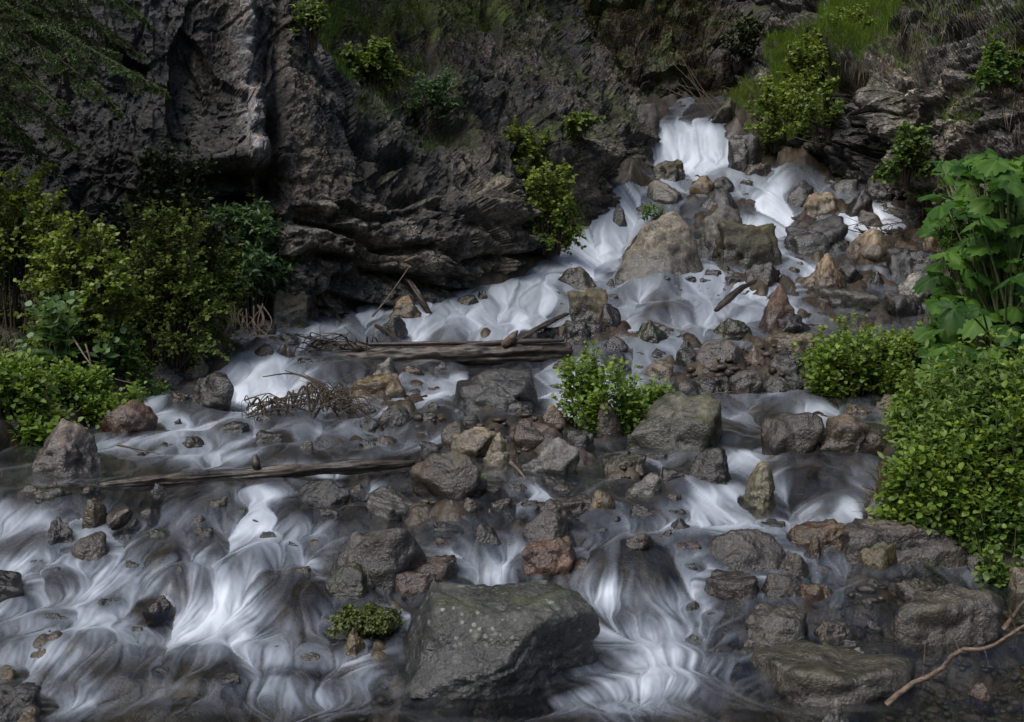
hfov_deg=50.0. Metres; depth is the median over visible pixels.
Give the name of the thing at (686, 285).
stone
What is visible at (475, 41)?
dry cliff grass
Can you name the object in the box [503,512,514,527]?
stone
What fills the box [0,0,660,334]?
cliff
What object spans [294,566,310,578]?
stone
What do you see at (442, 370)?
stone
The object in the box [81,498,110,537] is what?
rock
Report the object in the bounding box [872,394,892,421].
rock
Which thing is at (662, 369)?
rock
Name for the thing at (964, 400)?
herb
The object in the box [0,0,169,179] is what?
spruce tree
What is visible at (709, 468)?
rock
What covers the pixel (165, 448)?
stone
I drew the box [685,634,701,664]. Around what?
stone
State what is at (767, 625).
rock
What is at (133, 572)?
stone
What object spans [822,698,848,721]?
rock
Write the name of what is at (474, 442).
rock
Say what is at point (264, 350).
rock
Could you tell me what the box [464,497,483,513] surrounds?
stone
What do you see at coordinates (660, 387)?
rock
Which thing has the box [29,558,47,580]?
stone
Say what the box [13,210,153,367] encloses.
shrub
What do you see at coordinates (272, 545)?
stone
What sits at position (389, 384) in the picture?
rock
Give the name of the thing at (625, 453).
stone
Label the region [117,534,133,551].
stone
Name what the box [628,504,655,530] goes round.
stone
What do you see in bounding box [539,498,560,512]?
stone
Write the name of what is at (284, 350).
stone
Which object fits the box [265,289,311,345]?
boulder
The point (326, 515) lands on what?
stone
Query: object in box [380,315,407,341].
rock
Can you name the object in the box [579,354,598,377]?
rock
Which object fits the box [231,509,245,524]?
stone
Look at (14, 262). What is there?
shrub
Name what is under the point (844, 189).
rock
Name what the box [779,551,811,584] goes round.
rock
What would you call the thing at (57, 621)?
stone
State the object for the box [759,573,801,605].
rock
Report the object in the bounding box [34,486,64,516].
stone
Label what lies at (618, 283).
stone
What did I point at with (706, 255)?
stone
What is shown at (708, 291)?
stone
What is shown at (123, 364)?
herb
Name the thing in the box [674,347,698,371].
rock
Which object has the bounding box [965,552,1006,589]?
rock
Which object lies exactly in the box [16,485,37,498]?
stone
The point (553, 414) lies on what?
rock
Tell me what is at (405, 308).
rock
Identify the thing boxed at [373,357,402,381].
rock
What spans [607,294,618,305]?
stone
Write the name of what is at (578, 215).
hanging grass
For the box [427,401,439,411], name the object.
stone
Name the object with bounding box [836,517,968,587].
boulder
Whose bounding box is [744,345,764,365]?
rock
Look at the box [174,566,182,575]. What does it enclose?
stone
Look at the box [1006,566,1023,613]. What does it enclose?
rock
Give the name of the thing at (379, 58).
shrub
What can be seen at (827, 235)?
rock
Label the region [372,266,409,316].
stick
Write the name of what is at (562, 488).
stone
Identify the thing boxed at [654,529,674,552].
stone
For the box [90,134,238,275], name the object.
shrub
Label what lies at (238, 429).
stone
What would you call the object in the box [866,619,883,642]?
stone
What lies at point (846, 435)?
rock
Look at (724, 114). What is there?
rock
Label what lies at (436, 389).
stone
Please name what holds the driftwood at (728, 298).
on the stream water
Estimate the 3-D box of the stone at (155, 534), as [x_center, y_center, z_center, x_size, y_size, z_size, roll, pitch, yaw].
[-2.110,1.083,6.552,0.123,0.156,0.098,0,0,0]
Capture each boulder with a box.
[18,418,115,489]
[189,372,233,420]
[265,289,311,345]
[328,528,426,606]
[398,579,601,721]
[452,368,540,415]
[614,211,704,295]
[627,391,722,467]
[697,204,742,257]
[706,528,785,585]
[711,222,781,267]
[727,131,762,181]
[749,640,915,721]
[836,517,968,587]
[892,583,1004,670]
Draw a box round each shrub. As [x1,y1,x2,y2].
[0,160,100,333]
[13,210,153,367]
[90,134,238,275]
[91,193,248,372]
[180,236,255,337]
[199,193,302,326]
[285,0,331,52]
[336,35,413,90]
[402,63,468,127]
[504,115,560,200]
[522,158,587,255]
[562,108,605,141]
[718,14,770,71]
[741,63,824,154]
[776,29,828,96]
[786,75,844,147]
[796,3,876,84]
[869,121,941,185]
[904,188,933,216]
[967,36,1023,101]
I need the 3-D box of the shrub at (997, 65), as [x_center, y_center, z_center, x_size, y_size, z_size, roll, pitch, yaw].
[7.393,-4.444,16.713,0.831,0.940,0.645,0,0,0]
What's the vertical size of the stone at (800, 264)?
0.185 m
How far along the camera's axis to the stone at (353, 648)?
5.33 m
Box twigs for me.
[847,217,911,234]
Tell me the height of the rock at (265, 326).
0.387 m
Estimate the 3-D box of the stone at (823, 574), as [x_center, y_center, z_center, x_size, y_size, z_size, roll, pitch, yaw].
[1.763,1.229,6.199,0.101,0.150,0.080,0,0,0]
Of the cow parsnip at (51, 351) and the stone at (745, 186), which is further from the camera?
the stone at (745, 186)
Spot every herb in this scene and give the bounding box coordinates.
[0,339,86,457]
[45,351,147,431]
[104,334,171,411]
[325,603,404,642]
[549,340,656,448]
[631,376,674,414]
[637,202,665,221]
[789,306,924,406]
[865,331,1023,555]
[877,324,1023,484]
[929,202,970,273]
[961,452,1023,606]
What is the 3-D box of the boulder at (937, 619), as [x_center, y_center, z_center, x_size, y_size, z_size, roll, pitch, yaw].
[2.194,1.362,5.522,0.632,0.454,0.347,0,0,0]
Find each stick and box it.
[72,336,131,383]
[117,444,158,453]
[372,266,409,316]
[374,323,400,346]
[509,461,526,479]
[652,321,670,338]
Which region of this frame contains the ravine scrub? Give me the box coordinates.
[576,0,743,98]
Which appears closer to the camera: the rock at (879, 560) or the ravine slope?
the rock at (879, 560)
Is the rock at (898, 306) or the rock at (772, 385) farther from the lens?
the rock at (898, 306)
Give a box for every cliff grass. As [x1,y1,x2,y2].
[310,0,597,155]
[336,0,624,87]
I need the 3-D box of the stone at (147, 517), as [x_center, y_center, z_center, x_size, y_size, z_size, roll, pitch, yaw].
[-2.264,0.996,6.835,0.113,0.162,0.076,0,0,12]
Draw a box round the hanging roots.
[200,303,271,336]
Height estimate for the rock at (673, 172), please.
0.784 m
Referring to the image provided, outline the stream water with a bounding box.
[0,97,989,721]
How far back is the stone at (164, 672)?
5.10 m
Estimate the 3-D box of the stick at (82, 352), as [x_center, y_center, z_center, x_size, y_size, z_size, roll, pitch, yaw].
[-3.782,-0.016,10.014,0.892,0.438,0.102,0,0,35]
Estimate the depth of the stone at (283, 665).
5.26 m
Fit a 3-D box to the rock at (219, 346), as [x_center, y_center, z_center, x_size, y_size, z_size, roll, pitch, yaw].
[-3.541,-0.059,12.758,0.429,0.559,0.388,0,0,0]
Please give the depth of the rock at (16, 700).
4.76 m
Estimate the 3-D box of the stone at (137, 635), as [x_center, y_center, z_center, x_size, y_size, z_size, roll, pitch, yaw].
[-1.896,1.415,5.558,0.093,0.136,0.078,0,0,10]
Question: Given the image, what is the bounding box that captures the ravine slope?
[577,0,784,102]
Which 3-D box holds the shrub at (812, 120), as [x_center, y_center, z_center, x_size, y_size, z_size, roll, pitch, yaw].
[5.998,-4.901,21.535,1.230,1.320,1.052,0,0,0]
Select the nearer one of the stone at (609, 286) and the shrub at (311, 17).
the shrub at (311, 17)
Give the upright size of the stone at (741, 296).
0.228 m
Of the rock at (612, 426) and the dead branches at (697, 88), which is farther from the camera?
the dead branches at (697, 88)
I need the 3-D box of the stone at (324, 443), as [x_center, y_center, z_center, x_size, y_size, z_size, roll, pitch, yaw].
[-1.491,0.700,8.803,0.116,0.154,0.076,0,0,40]
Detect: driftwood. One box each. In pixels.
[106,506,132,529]
[517,312,568,338]
[714,279,756,311]
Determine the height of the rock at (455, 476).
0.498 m
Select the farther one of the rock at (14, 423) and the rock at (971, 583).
the rock at (14, 423)
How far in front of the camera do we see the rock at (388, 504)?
6.87 m
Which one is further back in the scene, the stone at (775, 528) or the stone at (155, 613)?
the stone at (775, 528)
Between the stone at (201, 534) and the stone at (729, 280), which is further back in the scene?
the stone at (729, 280)
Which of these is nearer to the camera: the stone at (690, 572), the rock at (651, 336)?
the stone at (690, 572)
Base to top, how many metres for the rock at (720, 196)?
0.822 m
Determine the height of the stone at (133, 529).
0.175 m
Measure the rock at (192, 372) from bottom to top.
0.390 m
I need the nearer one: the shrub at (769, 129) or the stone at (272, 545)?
the stone at (272, 545)
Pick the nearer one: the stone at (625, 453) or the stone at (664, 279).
the stone at (625, 453)
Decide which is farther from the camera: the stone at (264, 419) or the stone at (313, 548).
the stone at (264, 419)
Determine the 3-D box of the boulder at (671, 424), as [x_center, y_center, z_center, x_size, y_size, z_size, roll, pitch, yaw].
[1.325,0.604,8.894,0.714,0.705,0.639,0,0,30]
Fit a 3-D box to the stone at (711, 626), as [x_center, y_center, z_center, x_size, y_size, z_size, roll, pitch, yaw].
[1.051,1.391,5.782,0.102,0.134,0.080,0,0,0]
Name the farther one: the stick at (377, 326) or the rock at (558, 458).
the stick at (377, 326)
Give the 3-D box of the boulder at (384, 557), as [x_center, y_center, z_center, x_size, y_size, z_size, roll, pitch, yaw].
[-0.765,1.180,6.174,0.576,0.513,0.414,0,0,0]
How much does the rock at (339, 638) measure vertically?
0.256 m
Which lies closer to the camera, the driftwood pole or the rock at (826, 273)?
the driftwood pole
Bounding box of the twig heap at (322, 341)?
[273,328,388,367]
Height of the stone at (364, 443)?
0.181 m
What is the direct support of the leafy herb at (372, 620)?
on the rock at (339, 638)
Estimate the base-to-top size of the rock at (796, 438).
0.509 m
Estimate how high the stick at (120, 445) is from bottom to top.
0.082 m
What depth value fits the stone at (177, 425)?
9.66 m
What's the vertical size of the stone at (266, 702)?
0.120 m
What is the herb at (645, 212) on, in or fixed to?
on the boulder at (666, 244)
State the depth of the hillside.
20.74 m
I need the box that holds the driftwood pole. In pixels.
[98,454,415,491]
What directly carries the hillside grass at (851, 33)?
on the hillside
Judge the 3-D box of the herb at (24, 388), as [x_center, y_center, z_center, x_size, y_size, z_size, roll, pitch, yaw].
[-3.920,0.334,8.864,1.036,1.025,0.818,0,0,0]
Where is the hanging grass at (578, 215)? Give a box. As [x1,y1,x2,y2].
[559,193,588,242]
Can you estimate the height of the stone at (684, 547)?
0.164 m
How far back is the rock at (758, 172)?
21.93 m
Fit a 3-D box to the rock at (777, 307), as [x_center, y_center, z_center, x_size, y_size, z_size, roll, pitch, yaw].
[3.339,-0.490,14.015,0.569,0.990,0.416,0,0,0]
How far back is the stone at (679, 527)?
6.54 m
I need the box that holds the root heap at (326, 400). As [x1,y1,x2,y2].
[241,368,382,431]
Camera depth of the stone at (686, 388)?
11.30 m
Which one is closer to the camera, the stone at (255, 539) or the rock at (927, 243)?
the stone at (255, 539)
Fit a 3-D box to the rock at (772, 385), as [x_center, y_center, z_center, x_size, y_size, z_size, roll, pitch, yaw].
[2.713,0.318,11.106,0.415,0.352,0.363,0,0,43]
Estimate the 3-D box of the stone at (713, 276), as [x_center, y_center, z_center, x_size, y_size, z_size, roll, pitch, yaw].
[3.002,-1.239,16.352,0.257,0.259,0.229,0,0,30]
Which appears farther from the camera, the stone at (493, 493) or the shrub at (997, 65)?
the shrub at (997, 65)
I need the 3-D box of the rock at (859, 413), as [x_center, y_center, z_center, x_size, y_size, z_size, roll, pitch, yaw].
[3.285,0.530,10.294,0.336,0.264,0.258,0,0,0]
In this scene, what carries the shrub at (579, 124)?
on the cliff
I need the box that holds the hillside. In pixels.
[722,0,1023,250]
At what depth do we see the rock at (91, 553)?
6.31 m
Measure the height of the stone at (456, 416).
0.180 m
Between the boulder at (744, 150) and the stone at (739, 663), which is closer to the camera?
the stone at (739, 663)
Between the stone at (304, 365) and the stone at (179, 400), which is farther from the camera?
the stone at (304, 365)
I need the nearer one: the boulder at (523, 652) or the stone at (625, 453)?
the boulder at (523, 652)
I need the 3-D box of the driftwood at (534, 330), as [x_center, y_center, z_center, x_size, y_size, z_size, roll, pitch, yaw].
[0.427,-0.434,13.725,0.151,0.391,1.124,0,0,35]
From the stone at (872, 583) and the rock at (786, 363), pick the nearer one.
the stone at (872, 583)
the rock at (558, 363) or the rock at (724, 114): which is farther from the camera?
the rock at (724, 114)
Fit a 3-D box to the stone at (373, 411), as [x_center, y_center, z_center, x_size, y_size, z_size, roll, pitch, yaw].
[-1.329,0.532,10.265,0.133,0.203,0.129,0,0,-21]
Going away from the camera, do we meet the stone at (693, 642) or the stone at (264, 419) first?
the stone at (693, 642)
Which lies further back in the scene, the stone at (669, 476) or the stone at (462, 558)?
the stone at (669, 476)
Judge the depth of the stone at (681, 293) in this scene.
15.91 m
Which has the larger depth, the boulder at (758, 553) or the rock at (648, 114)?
the rock at (648, 114)
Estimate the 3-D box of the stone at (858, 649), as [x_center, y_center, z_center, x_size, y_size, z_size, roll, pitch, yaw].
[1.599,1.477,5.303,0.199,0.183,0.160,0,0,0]
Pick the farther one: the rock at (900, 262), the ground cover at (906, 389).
the rock at (900, 262)
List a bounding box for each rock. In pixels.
[0,570,24,617]
[0,681,44,721]
[10,418,35,448]
[45,516,72,561]
[69,531,109,578]
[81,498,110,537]
[98,399,157,448]
[151,358,191,390]
[182,358,208,380]
[190,333,226,364]
[251,343,273,361]
[256,319,276,339]
[298,478,350,513]
[325,561,375,615]
[325,601,402,645]
[349,373,405,409]
[360,416,383,437]
[364,486,426,521]
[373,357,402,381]
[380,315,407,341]
[380,403,413,429]
[389,296,421,323]
[394,555,458,608]
[409,451,487,501]
[431,521,463,539]
[441,420,468,451]
[450,426,505,463]
[453,295,478,315]
[473,523,504,561]
[477,290,489,309]
[497,385,533,414]
[507,417,551,449]
[521,437,579,481]
[522,536,575,588]
[523,509,575,549]
[528,327,558,342]
[543,404,566,428]
[552,359,578,383]
[556,266,596,297]
[559,494,591,517]
[560,320,601,346]
[566,429,596,461]
[567,287,607,323]
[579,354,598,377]
[596,401,625,448]
[599,303,621,332]
[601,336,627,357]
[601,454,647,479]
[613,205,626,226]
[633,103,659,146]
[635,319,669,360]
[644,359,673,383]
[644,384,670,403]
[645,180,684,210]
[653,159,684,189]
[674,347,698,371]
[686,448,733,503]
[689,175,714,198]
[695,339,747,366]
[695,376,730,399]
[696,188,738,213]
[701,569,759,621]
[703,365,713,372]
[705,97,735,127]
[711,318,751,344]
[714,176,734,196]
[729,369,762,404]
[742,460,777,527]
[742,601,809,673]
[743,163,772,185]
[744,262,780,291]
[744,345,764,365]
[757,284,794,334]
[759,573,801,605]
[760,375,803,403]
[761,412,824,463]
[763,332,817,352]
[768,349,806,380]
[777,314,810,333]
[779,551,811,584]
[782,214,849,260]
[787,180,813,209]
[789,518,846,561]
[800,583,835,609]
[801,253,846,288]
[802,192,837,220]
[805,534,822,576]
[810,285,884,315]
[814,619,855,645]
[816,412,887,462]
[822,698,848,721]
[828,179,858,198]
[839,263,863,285]
[845,189,873,216]
[845,228,890,263]
[846,403,878,420]
[857,209,882,227]
[860,541,896,580]
[866,177,904,205]
[866,270,884,294]
[866,495,883,518]
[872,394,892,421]
[882,290,925,322]
[884,247,944,281]
[895,578,936,602]
[896,272,929,301]
[923,237,938,250]
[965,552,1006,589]
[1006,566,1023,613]
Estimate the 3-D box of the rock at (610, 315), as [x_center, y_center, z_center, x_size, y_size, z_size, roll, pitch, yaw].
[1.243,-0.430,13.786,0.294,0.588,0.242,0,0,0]
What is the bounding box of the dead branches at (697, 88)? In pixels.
[667,59,719,117]
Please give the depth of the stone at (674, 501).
6.99 m
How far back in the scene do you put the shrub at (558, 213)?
16.65 m
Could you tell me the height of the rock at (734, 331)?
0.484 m
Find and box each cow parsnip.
[15,287,135,375]
[912,148,1023,401]
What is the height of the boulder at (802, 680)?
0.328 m
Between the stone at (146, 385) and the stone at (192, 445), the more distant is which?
the stone at (146, 385)
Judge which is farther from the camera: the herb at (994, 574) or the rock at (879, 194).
the rock at (879, 194)
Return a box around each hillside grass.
[721,0,905,140]
[837,3,1023,144]
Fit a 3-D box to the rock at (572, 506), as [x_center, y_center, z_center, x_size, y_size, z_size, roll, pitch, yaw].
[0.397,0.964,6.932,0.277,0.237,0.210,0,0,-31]
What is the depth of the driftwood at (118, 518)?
6.57 m
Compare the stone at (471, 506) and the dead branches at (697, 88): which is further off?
the dead branches at (697, 88)
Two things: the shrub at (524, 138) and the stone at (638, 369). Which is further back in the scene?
the shrub at (524, 138)
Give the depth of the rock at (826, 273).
15.84 m
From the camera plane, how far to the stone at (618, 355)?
12.46 m
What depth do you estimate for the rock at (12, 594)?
5.89 m
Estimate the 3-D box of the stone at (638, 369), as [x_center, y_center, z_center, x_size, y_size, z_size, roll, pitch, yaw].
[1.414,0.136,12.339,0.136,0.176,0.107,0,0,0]
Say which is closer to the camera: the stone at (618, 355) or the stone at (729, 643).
the stone at (729, 643)
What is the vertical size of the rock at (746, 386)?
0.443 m
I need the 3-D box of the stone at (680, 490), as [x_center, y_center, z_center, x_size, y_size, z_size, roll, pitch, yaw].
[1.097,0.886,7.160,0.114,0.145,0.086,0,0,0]
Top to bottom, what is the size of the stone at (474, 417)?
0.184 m
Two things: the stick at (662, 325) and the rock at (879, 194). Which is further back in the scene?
the rock at (879, 194)
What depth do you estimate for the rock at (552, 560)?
6.15 m
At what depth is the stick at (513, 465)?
7.69 m
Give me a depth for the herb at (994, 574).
6.15 m
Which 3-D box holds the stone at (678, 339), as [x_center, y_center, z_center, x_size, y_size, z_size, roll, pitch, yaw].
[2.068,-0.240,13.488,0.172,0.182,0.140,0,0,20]
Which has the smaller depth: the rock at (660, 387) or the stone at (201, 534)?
the stone at (201, 534)
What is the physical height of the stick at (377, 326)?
0.310 m
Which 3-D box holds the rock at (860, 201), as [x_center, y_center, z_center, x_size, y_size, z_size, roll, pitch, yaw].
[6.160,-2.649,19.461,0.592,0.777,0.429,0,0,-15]
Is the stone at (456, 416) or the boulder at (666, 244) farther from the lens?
the boulder at (666, 244)
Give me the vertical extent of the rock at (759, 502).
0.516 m
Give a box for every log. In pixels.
[306,330,573,369]
[313,341,370,354]
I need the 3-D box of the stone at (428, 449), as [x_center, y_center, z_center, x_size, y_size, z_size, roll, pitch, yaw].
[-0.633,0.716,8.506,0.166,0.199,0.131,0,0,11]
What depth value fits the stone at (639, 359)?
12.75 m
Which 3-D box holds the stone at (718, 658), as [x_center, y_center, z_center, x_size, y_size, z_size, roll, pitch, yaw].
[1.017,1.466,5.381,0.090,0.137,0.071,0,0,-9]
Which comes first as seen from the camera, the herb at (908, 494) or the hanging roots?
the herb at (908, 494)
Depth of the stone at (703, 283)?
16.15 m
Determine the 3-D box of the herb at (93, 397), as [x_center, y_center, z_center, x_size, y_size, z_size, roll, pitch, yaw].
[-3.706,0.313,9.716,0.852,0.806,0.708,0,0,0]
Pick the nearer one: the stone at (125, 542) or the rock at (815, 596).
the rock at (815, 596)
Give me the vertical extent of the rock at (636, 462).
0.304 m
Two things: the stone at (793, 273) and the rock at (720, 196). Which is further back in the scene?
the rock at (720, 196)
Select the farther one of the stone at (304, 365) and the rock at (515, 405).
the stone at (304, 365)
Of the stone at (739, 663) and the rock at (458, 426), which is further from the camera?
the rock at (458, 426)
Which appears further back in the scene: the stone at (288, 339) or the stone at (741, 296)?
the stone at (741, 296)
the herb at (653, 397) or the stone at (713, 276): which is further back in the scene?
the stone at (713, 276)
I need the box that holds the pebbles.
[32,345,1023,721]
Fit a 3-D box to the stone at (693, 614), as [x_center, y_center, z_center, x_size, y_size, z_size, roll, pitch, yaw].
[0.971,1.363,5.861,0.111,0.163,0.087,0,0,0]
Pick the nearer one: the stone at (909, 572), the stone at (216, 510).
the stone at (909, 572)
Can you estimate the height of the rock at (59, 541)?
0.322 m
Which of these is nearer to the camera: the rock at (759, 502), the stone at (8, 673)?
the stone at (8, 673)
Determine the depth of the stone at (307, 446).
8.48 m
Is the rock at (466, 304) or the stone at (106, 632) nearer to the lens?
the stone at (106, 632)
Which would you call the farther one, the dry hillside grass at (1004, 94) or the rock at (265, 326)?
the dry hillside grass at (1004, 94)
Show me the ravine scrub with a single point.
(697, 70)
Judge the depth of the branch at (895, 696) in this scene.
4.61 m
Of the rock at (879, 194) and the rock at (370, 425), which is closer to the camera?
the rock at (370, 425)
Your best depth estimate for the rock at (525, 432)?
8.67 m
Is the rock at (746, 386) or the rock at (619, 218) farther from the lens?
the rock at (619, 218)
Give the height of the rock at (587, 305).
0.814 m
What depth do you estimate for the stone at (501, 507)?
6.95 m
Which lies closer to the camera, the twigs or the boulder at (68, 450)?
the boulder at (68, 450)
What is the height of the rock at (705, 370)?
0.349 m
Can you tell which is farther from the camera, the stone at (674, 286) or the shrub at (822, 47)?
the shrub at (822, 47)
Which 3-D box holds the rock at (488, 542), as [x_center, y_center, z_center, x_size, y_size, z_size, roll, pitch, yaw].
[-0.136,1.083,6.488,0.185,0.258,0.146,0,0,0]
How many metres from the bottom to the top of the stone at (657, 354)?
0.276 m
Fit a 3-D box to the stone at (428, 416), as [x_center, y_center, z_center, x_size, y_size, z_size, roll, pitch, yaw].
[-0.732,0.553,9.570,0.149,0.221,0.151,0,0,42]
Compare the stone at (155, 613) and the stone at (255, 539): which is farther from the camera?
the stone at (255, 539)
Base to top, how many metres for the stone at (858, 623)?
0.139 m
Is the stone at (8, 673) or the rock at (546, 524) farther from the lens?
the rock at (546, 524)
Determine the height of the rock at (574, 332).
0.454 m
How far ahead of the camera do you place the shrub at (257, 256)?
13.73 m
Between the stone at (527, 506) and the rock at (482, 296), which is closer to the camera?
the stone at (527, 506)
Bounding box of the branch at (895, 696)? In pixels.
[884,600,1023,706]
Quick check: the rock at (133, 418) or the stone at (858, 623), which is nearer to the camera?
the stone at (858, 623)
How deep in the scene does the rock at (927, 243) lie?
17.45 m
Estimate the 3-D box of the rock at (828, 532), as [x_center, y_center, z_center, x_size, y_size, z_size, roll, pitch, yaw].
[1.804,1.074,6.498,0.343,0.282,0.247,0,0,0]
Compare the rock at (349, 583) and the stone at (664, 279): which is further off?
the stone at (664, 279)
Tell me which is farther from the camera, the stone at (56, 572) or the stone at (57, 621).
the stone at (56, 572)
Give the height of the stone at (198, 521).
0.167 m
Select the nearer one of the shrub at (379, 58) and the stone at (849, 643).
the stone at (849, 643)
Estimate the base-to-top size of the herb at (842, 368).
1.126 m
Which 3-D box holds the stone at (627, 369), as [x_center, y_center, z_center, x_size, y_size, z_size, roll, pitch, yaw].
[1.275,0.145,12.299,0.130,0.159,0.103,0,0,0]
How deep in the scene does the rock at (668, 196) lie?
20.29 m
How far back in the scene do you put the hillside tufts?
20.32 m
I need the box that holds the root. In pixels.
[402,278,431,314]
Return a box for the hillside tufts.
[824,0,1023,202]
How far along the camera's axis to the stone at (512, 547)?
6.44 m
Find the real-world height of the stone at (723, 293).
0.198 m
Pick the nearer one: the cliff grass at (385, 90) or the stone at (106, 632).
the stone at (106, 632)
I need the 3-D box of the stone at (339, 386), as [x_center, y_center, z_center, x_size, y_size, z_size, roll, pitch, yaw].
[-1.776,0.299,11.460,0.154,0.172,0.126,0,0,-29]
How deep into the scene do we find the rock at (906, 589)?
5.94 m
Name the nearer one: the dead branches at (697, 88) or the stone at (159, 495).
the stone at (159, 495)
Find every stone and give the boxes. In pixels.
[0,665,21,683]
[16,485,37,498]
[17,706,38,721]
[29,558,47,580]
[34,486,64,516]
[41,613,69,632]
[48,567,63,579]
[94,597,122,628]
[98,614,115,637]
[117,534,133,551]
[121,518,141,539]
[123,560,142,588]
[128,626,148,654]
[139,378,156,397]
[139,508,157,528]
[142,595,170,631]
[148,482,172,509]
[148,529,167,540]
[155,666,172,678]
[159,442,177,459]
[164,419,183,440]
[169,391,190,414]
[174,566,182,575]
[181,436,205,458]
[188,515,206,540]
[194,527,213,552]
[205,495,227,524]
[218,421,249,437]
[220,673,241,707]
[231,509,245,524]
[248,519,259,543]
[254,430,282,457]
[259,415,272,426]
[259,531,278,552]
[260,694,273,711]
[264,642,281,656]
[275,657,292,676]
[276,342,297,368]
[278,332,298,352]
[286,541,300,559]
[287,549,299,568]
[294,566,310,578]
[297,358,313,374]
[299,440,313,452]
[300,652,328,677]
[303,539,323,560]
[309,383,326,400]
[316,508,338,529]
[319,439,330,448]
[335,382,347,395]
[340,627,366,674]
[350,484,366,505]
[359,439,375,449]
[363,407,376,416]
[375,435,399,455]
[402,366,424,381]
[406,388,420,395]
[419,441,441,460]
[422,412,436,421]
[424,430,434,440]
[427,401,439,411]
[428,386,441,399]
[432,362,449,381]
[432,538,452,553]
[451,408,467,420]
[451,548,468,568]
[462,414,479,422]
[462,514,475,531]
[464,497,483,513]
[482,432,515,476]
[485,486,501,501]
[487,508,494,518]
[490,497,512,516]
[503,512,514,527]
[505,540,519,565]
[507,483,528,509]
[521,500,538,513]
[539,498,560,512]
[541,474,560,486]
[547,383,559,401]
[551,483,570,497]
[588,489,616,519]
[594,528,606,546]
[603,278,617,294]
[604,353,625,369]
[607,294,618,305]
[607,516,621,535]
[615,280,623,289]
[620,367,631,379]
[620,450,630,455]
[625,473,661,498]
[625,533,654,550]
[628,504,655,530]
[632,365,643,380]
[634,352,644,365]
[635,206,650,218]
[648,348,667,365]
[652,451,667,462]
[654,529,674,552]
[657,274,676,285]
[661,467,684,484]
[667,493,681,509]
[667,509,686,521]
[670,518,694,537]
[671,283,681,288]
[672,288,686,301]
[674,334,683,346]
[674,485,687,495]
[676,382,694,395]
[677,541,701,557]
[680,340,693,348]
[680,551,693,562]
[680,562,701,581]
[682,276,697,289]
[684,379,694,386]
[684,601,703,627]
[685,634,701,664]
[697,278,711,291]
[700,286,716,298]
[701,253,710,260]
[702,612,720,636]
[704,269,721,285]
[710,647,728,673]
[715,282,725,290]
[716,288,726,296]
[720,626,738,653]
[725,276,740,286]
[727,270,734,276]
[729,649,749,678]
[734,290,749,304]
[737,179,752,192]
[760,518,786,544]
[788,267,799,280]
[795,261,804,268]
[814,565,833,586]
[843,639,856,647]
[849,609,873,637]
[853,647,863,652]
[854,592,863,600]
[863,598,872,611]
[866,580,878,589]
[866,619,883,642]
[902,564,916,579]
[969,682,994,721]
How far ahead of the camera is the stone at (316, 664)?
5.28 m
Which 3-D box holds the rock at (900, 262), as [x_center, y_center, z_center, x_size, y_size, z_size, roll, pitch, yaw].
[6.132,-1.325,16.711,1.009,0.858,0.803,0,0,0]
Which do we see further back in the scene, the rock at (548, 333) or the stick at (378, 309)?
the stick at (378, 309)
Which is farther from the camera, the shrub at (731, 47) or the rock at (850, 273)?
the shrub at (731, 47)
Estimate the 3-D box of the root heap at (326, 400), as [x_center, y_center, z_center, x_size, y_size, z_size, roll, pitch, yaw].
[-1.786,0.401,9.852,1.347,0.672,0.634,0,0,0]
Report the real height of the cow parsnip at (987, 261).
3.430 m
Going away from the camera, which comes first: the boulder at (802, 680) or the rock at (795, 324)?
the boulder at (802, 680)
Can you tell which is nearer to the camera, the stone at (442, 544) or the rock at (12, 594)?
the rock at (12, 594)
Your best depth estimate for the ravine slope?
30.02 m
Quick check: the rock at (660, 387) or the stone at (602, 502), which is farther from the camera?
the rock at (660, 387)
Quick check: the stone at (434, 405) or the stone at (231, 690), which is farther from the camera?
the stone at (434, 405)
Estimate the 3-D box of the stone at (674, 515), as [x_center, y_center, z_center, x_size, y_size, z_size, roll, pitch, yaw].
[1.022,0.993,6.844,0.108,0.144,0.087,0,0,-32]
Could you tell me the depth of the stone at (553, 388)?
11.37 m
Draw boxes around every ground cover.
[0,289,186,377]
[885,313,1020,465]

